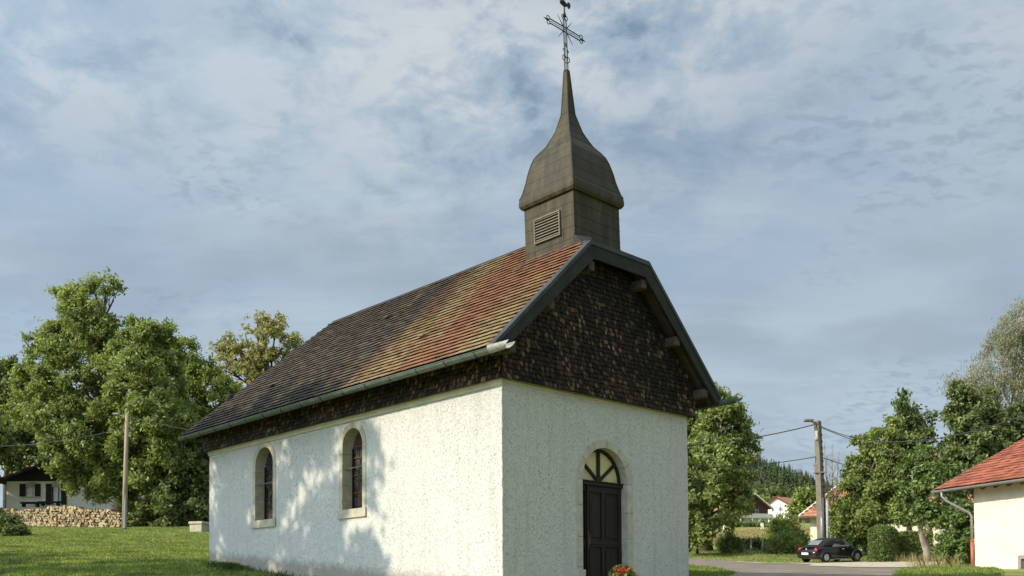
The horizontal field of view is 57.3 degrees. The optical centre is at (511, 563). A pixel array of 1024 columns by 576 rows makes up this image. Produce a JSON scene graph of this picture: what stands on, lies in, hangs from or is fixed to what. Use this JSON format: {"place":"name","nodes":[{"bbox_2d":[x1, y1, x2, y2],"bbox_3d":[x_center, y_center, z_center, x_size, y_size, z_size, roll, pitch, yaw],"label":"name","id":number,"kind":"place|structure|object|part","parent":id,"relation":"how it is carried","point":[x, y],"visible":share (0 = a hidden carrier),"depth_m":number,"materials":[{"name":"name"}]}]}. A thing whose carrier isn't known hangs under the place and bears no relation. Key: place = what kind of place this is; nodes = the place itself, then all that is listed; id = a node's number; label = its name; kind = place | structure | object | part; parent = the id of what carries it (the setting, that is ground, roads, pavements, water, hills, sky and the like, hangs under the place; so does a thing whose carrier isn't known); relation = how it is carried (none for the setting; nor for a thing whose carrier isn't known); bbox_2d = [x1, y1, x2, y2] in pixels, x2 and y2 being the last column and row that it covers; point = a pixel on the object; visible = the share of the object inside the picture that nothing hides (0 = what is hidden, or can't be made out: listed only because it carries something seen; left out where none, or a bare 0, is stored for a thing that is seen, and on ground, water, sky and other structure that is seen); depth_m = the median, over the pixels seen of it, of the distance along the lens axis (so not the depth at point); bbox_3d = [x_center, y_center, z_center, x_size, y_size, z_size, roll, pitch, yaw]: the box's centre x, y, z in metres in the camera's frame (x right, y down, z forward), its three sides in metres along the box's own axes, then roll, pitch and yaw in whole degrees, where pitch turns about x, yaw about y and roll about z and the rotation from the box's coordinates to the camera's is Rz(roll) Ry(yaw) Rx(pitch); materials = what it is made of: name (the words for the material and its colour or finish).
{"place":"outdoors","nodes":[
{"label":"outdoors","id":0,"kind":"place"},
{"bbox_2d":[0,515,1023,575],"bbox_3d":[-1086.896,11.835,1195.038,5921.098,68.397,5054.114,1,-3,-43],"label":"ground","id":1,"kind":"structure","parent":0,"point":[1013,572],"depth_m":46.46,"materials":[{"name":"green plant"}]},
{"bbox_2d":[0,409,17,477],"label":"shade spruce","id":2,"kind":"object","parent":1,"relation":"on","point":[5,443],"visible":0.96,"depth_m":72.06,"materials":[{"name":"green plant"}]},
{"bbox_2d":[0,507,32,536],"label":"rounded bush","id":3,"kind":"object","parent":1,"relation":"on","point":[13,525],"visible":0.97,"depth_m":48.79,"materials":[{"name":"green plant"}]},
{"bbox_2d":[20,502,40,506],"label":"wooden bench","id":4,"kind":"object","parent":1,"relation":"on","point":[37,504],"visible":0.93,"depth_m":76.77,"materials":[{"name":"brown wood"}]},
{"bbox_2d":[0,354,66,507],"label":"spruce grove tree","id":5,"kind":"object","parent":1,"relation":"on","point":[25,452],"visible":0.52,"depth_m":90.19,"materials":[{"name":"green plant"}]},
{"bbox_2d":[38,501,63,505],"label":"garden table","id":6,"kind":"object","parent":1,"relation":"on","point":[44,502],"visible":0.98,"depth_m":75.72,"materials":[{"name":"brown wood"}]},
{"bbox_2d":[0,358,133,464],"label":"hill tree","id":7,"kind":"object","parent":1,"relation":"on","point":[23,359],"visible":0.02,"depth_m":111.83,"materials":[{"name":"green plant"}]},
{"bbox_2d":[0,459,144,513],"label":"bungalow","id":8,"kind":"object","parent":1,"relation":"on","point":[33,483],"visible":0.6,"depth_m":78.00,"materials":[{"name":"stone"}]},
{"bbox_2d":[19,482,40,497],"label":"window","id":9,"kind":"structure","parent":8,"relation":"in","point":[30,489],"depth_m":78.00,"materials":[{"name":"wood"}]},
{"bbox_2d":[45,482,66,504],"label":"french door","id":10,"kind":"structure","parent":8,"relation":"in","point":[54,492],"depth_m":78.00,"materials":[{"name":"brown wood"}]},
{"bbox_2d":[0,267,148,519],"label":"ash tree","id":11,"kind":"object","parent":1,"relation":"on","point":[87,327],"visible":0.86,"depth_m":67.60,"materials":[{"name":"green plant"}]},
{"bbox_2d":[113,413,129,528],"bbox_3d":[-24.958,-5.755,60.033,1.088,7.752,0.497,0,-2,2],"label":"utility pole","id":12,"kind":"object","parent":1,"relation":"on","point":[125,490],"visible":0.93,"depth_m":59.89,"materials":[{"name":"brown wood"}]},
{"bbox_2d":[0,374,124,419],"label":"overhead cable","id":13,"kind":"object","parent":12,"relation":"attached to","point":[59,407],"visible":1,"depth_m":56.36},
{"bbox_2d":[11,427,124,445],"bbox_3d":[-32.913,-8.647,64.994,19.166,0.860,0.040,-1,-2,31],"label":"overhead cable","id":14,"kind":"object","parent":12,"relation":"attached to","point":[69,439],"visible":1,"depth_m":63.27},
{"bbox_2d":[130,417,187,429],"bbox_3d":[-20.205,-8.465,58.998,8.950,2.012,0.047,-1,-2,13],"label":"overhead cable","id":15,"kind":"object","parent":12,"relation":"attached to","point":[158,423],"visible":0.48,"depth_m":59.49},
{"bbox_2d":[0,526,288,575],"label":"lawn grass","id":16,"kind":"structure","parent":1,"relation":"on","point":[198,557],"depth_m":31.59,"materials":[{"name":"green plant"}]},
{"bbox_2d":[97,313,203,520],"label":"ash tree","id":17,"kind":"object","parent":1,"relation":"on","point":[145,387],"visible":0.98,"depth_m":65.53,"materials":[{"name":"green plant"}]},
{"bbox_2d":[121,422,209,526],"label":"hazel thicket","id":18,"kind":"object","parent":1,"relation":"on","point":[180,497],"visible":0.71,"depth_m":65.57,"materials":[{"name":"green plant"}]},
{"bbox_2d":[188,521,208,531],"bbox_3d":[-17.554,-1.956,52.706,0.891,0.756,0.900,-1,-2,14],"label":"stone trough","id":19,"kind":"object","parent":1,"relation":"on","point":[199,526],"visible":0.65,"depth_m":52.34,"materials":[{"name":"stone"}]},
{"bbox_2d":[170,334,243,446],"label":"lime tree","id":20,"kind":"object","parent":1,"relation":"on","point":[201,372],"visible":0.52,"depth_m":78.71,"materials":[{"name":"green plant"}]},
{"bbox_2d":[206,309,303,390],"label":"chestnut tree","id":21,"kind":"object","parent":1,"relation":"on","point":[246,368],"visible":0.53,"depth_m":85.16,"materials":[{"name":"green plant"}]},
{"bbox_2d":[200,559,313,575],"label":"weeds","id":22,"kind":"object","parent":1,"relation":"on","point":[228,565],"visible":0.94,"depth_m":25.42,"materials":[{"name":"green plant"}]},
{"bbox_2d":[178,0,742,575],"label":"chapel","id":23,"kind":"structure","parent":1,"relation":"on","point":[538,398],"depth_m":20.68,"materials":[{"name":"paint"}]},
{"bbox_2d":[251,442,275,528],"bbox_3d":[-6.500,-2.099,25.113,0.385,2.292,1.280,1,-3,-43],"label":"window","id":24,"kind":"structure","parent":23,"relation":"in","point":[264,461],"depth_m":25.38,"materials":[{"name":"stone"}]},
{"bbox_2d":[337,422,366,518],"bbox_3d":[-3.625,-2.191,22.059,0.385,2.252,1.160,1,-3,-43],"label":"window","id":25,"kind":"structure","parent":23,"relation":"in","point":[352,444],"depth_m":22.29,"materials":[{"name":"stone"}]},
{"bbox_2d":[583,485,621,575],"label":"door","id":26,"kind":"structure","parent":23,"relation":"in","point":[602,535],"depth_m":20.39,"materials":[{"name":"brown wood"}]},
{"bbox_2d":[608,564,638,575],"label":"flowers","id":27,"kind":"object","parent":1,"relation":"on","point":[621,570],"visible":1,"depth_m":19.20,"materials":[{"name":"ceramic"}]},
{"bbox_2d":[688,500,721,553],"bbox_3d":[12.698,-2.440,63.377,3.266,4.168,3.030,1,-3,-43],"label":"elder bush","id":28,"kind":"object","parent":1,"relation":"on","point":[701,530],"visible":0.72,"depth_m":62.73,"materials":[{"name":"green plant"}]},
{"bbox_2d":[687,382,763,550],"bbox_3d":[12.804,-6.726,65.376,8.254,12.211,9.382,1,-3,-43],"label":"walnut tree","id":29,"kind":"object","parent":1,"relation":"on","point":[708,487],"visible":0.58,"depth_m":63.85,"materials":[{"name":"green plant"}]},
{"bbox_2d":[712,531,746,553],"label":"bush","id":30,"kind":"object","parent":1,"relation":"on","point":[727,543],"visible":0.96,"depth_m":65.42,"materials":[{"name":"green plant"}]},
{"bbox_2d":[714,499,754,522],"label":"village tree","id":31,"kind":"object","parent":1,"relation":"on","point":[735,518],"visible":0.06,"depth_m":204.12,"materials":[{"name":"green plant"}]},
{"bbox_2d":[714,493,773,525],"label":"chalet","id":32,"kind":"object","parent":1,"relation":"on","point":[764,507],"visible":0.36,"depth_m":205.72,"materials":[{"name":"red tile"}]},
{"bbox_2d":[689,528,809,545],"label":"hay stubble","id":33,"kind":"object","parent":1,"relation":"on","point":[751,533],"visible":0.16,"depth_m":121.09,"materials":[{"name":"beige plant"}]},
{"bbox_2d":[734,534,770,549],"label":"hedge","id":34,"kind":"object","parent":1,"relation":"on","point":[756,547],"visible":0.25,"depth_m":70.66,"materials":[{"name":"green plant"}]},
{"bbox_2d":[739,540,765,551],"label":"wire fence","id":35,"kind":"object","parent":1,"relation":"on","point":[751,544],"visible":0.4,"depth_m":67.06,"materials":[{"name":"wood"}]},
{"bbox_2d":[734,519,772,526],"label":"village hedge","id":36,"kind":"object","parent":1,"relation":"on","point":[750,523],"visible":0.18,"depth_m":184.62,"materials":[{"name":"green plant"}]},
{"bbox_2d":[759,494,770,501],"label":"village tree","id":37,"kind":"object","parent":1,"relation":"on","point":[766,498],"visible":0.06,"depth_m":298.60,"materials":[{"name":"green plant"}]},
{"bbox_2d":[761,488,791,498],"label":"village tree","id":38,"kind":"object","parent":1,"relation":"on","point":[778,493],"visible":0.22,"depth_m":318.75,"materials":[{"name":"green plant"}]},
{"bbox_2d":[762,529,803,553],"bbox_3d":[18.828,-1.335,64.801,3.069,2.254,2.326,-1,-2,16],"label":"wild bush","id":39,"kind":"object","parent":1,"relation":"on","point":[783,543],"visible":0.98,"depth_m":64.37,"materials":[{"name":"green plant"}]},
{"bbox_2d":[760,509,812,545],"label":"young willow","id":40,"kind":"object","parent":1,"relation":"on","point":[779,523],"visible":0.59,"depth_m":73.21,"materials":[{"name":"green plant"}]},
{"bbox_2d":[767,496,805,521],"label":"village house","id":41,"kind":"structure","parent":1,"relation":"on","point":[776,503],"depth_m":265.59,"materials":[{"name":"white paint"}]},
{"bbox_2d":[782,483,815,522],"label":"village tree","id":42,"kind":"object","parent":1,"relation":"on","point":[803,497],"visible":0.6,"depth_m":248.62,"materials":[{"name":"green plant"}]},
{"bbox_2d":[803,419,828,538],"bbox_3d":[19.764,-4.690,60.818,1.761,9.312,0.764,1,-2,-28],"label":"utility pole","id":43,"kind":"object","parent":1,"relation":"on","point":[822,514],"visible":0.88,"depth_m":60.83,"materials":[{"name":"concrete"}]},
{"bbox_2d":[687,424,813,445],"bbox_3d":[13.594,-7.726,56.504,15.197,2.932,0.058,1,-2,-36],"label":"overhead cable","id":44,"kind":"object","parent":43,"relation":"attached to","point":[750,438],"visible":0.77,"depth_m":57.09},
{"bbox_2d":[691,456,815,467],"bbox_3d":[15.515,-6.460,59.503,9.353,1.115,0.047,0,-2,-19],"label":"overhead cable","id":45,"kind":"object","parent":43,"relation":"attached to","point":[751,465],"visible":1,"depth_m":59.37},
{"bbox_2d":[821,427,907,455],"bbox_3d":[22.536,-7.810,59.998,5.237,2.194,0.047,-1,-2,22],"label":"overhead cable","id":46,"kind":"object","parent":43,"relation":"attached to","point":[861,442],"visible":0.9,"depth_m":60.05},
{"bbox_2d":[821,415,1023,441],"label":"overhead cable","id":47,"kind":"object","parent":43,"relation":"attached to","point":[929,439],"visible":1,"depth_m":42.92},
{"bbox_2d":[809,445,843,537],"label":"bare tree","id":48,"kind":"object","parent":1,"relation":"on","point":[835,494],"visible":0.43,"depth_m":69.95,"materials":[{"name":"plant"}]},
{"bbox_2d":[689,547,1003,575],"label":"verge grass","id":49,"kind":"structure","parent":1,"relation":"on","point":[963,570],"depth_m":33.19,"materials":[{"name":"green plant"}]},
{"bbox_2d":[825,413,931,554],"bbox_3d":[25.029,-5.351,63.308,7.510,10.176,5.350,1,-2,-28],"label":"hornbeam","id":50,"kind":"object","parent":1,"relation":"on","point":[863,506],"visible":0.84,"depth_m":62.55,"materials":[{"name":"green plant"}]},
{"bbox_2d":[798,451,973,545],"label":"farmhouse","id":51,"kind":"object","parent":1,"relation":"on","point":[808,514],"visible":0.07,"depth_m":82.08,"materials":[{"name":"beige paint"}]},
{"bbox_2d":[889,388,940,530],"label":"aspen tree","id":52,"kind":"object","parent":1,"relation":"on","point":[913,419],"visible":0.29,"depth_m":68.71,"materials":[{"name":"green plant"}]},
{"bbox_2d":[898,530,934,560],"bbox_3d":[24.602,-1.007,57.554,2.104,2.046,1.880,0,-2,0],"label":"garden hedge","id":53,"kind":"object","parent":1,"relation":"on","point":[909,541],"visible":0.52,"depth_m":56.77,"materials":[{"name":"green plant"}]},
{"bbox_2d":[892,550,962,568],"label":"tall grass","id":54,"kind":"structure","parent":1,"relation":"on","point":[935,563],"depth_m":38.87,"materials":[{"name":"plant"}]},
{"bbox_2d":[929,498,974,564],"bbox_3d":[21.771,-1.119,45.888,2.832,4.193,2.821,1,-3,-43],"label":"laurel hedge","id":55,"kind":"object","parent":1,"relation":"on","point":[954,541],"visible":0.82,"depth_m":45.47,"materials":[{"name":"green plant"}]},
{"bbox_2d":[931,438,1023,568],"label":"cream house","id":56,"kind":"structure","parent":1,"relation":"on","point":[995,482],"depth_m":37.09,"materials":[{"name":"beige paint"}]},
{"bbox_2d":[1018,555,1023,568],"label":"window","id":57,"kind":"structure","parent":56,"relation":"in","point":[1020,557],"depth_m":35.87,"materials":[{"name":"grey stone"}]},
{"bbox_2d":[933,377,1023,555],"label":"plum tree","id":58,"kind":"object","parent":1,"relation":"on","point":[966,410],"visible":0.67,"depth_m":59.30,"materials":[{"name":"green plant"}]},
{"bbox_2d":[937,295,1023,407],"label":"weeping birch","id":59,"kind":"object","parent":1,"relation":"on","point":[1015,380],"visible":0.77,"depth_m":73.78,"materials":[{"name":"green plant"}]},
{"bbox_2d":[0,0,1023,507],"label":"sky","id":60,"kind":"structure","parent":0,"point":[826,197],"materials":[{"name":"blue"}]},
{"bbox_2d":[695,466,797,490],"bbox_3d":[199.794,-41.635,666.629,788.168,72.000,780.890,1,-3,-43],"label":"hill","id":61,"kind":"structure","parent":0,"point":[757,481],"depth_m":550.28,"materials":[{"name":"green plant"}]},
{"bbox_2d":[691,477,829,511],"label":"broadleaf wood","id":62,"kind":"object","parent":61,"relation":"on","point":[760,489],"visible":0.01,"depth_m":342.82,"materials":[{"name":"green plant"}]},
{"bbox_2d":[693,456,836,491],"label":"conifer forest","id":63,"kind":"object","parent":61,"relation":"on","point":[775,472],"visible":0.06,"depth_m":555.40,"materials":[{"name":"green plant"}]},
{"bbox_2d":[689,558,912,575],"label":"road","id":64,"kind":"structure","parent":0,"point":[766,569],"depth_m":34.94,"materials":[{"name":"grey asphalt"}]},
{"bbox_2d":[735,561,943,566],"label":"gravel verge","id":65,"kind":"structure","parent":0,"point":[871,564],"depth_m":47.29,"materials":[{"name":"beige gravel"}]},
{"bbox_2d":[797,538,862,562],"bbox_3d":[19.493,-0.828,57.296,4.282,1.494,2.030,-2,2,-27],"label":"parked car","id":66,"kind":"object","parent":65,"relation":"on","point":[825,550],"visible":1,"depth_m":56.47,"materials":[{"name":"black paint"}]},
{"bbox_3d":[18.318,-1.256,56.683,0.357,0.284,0.880,-2,2,-27],"label":"rear window","id":67,"kind":"part","parent":66,"relation":"part of","materials":[{"name":"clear glass"}]},
{"bbox_3d":[19.902,-1.228,56.668,1.460,0.377,0.096,1,-2,-28],"label":"side window","id":68,"kind":"part","parent":66,"relation":"part of","materials":[{"name":"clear glass"}]},
{"bbox_2d":[866,524,899,561],"bbox_3d":[22.345,-1.171,56.561,1.949,2.496,1.936,1,-3,-43],"label":"clipped shrub","id":69,"kind":"object","parent":65,"relation":"on","point":[883,541],"visible":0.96,"depth_m":55.94,"materials":[{"name":"green plant"}]},
{"bbox_2d":[891,441,970,561],"bbox_3d":[23.193,-3.290,51.743,4.477,7.243,4.080,1,-3,-43],"label":"apple tree","id":70,"kind":"object","parent":65,"relation":"on","point":[921,478],"visible":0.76,"depth_m":51.34,"materials":[{"name":"green plant"}]}
]}

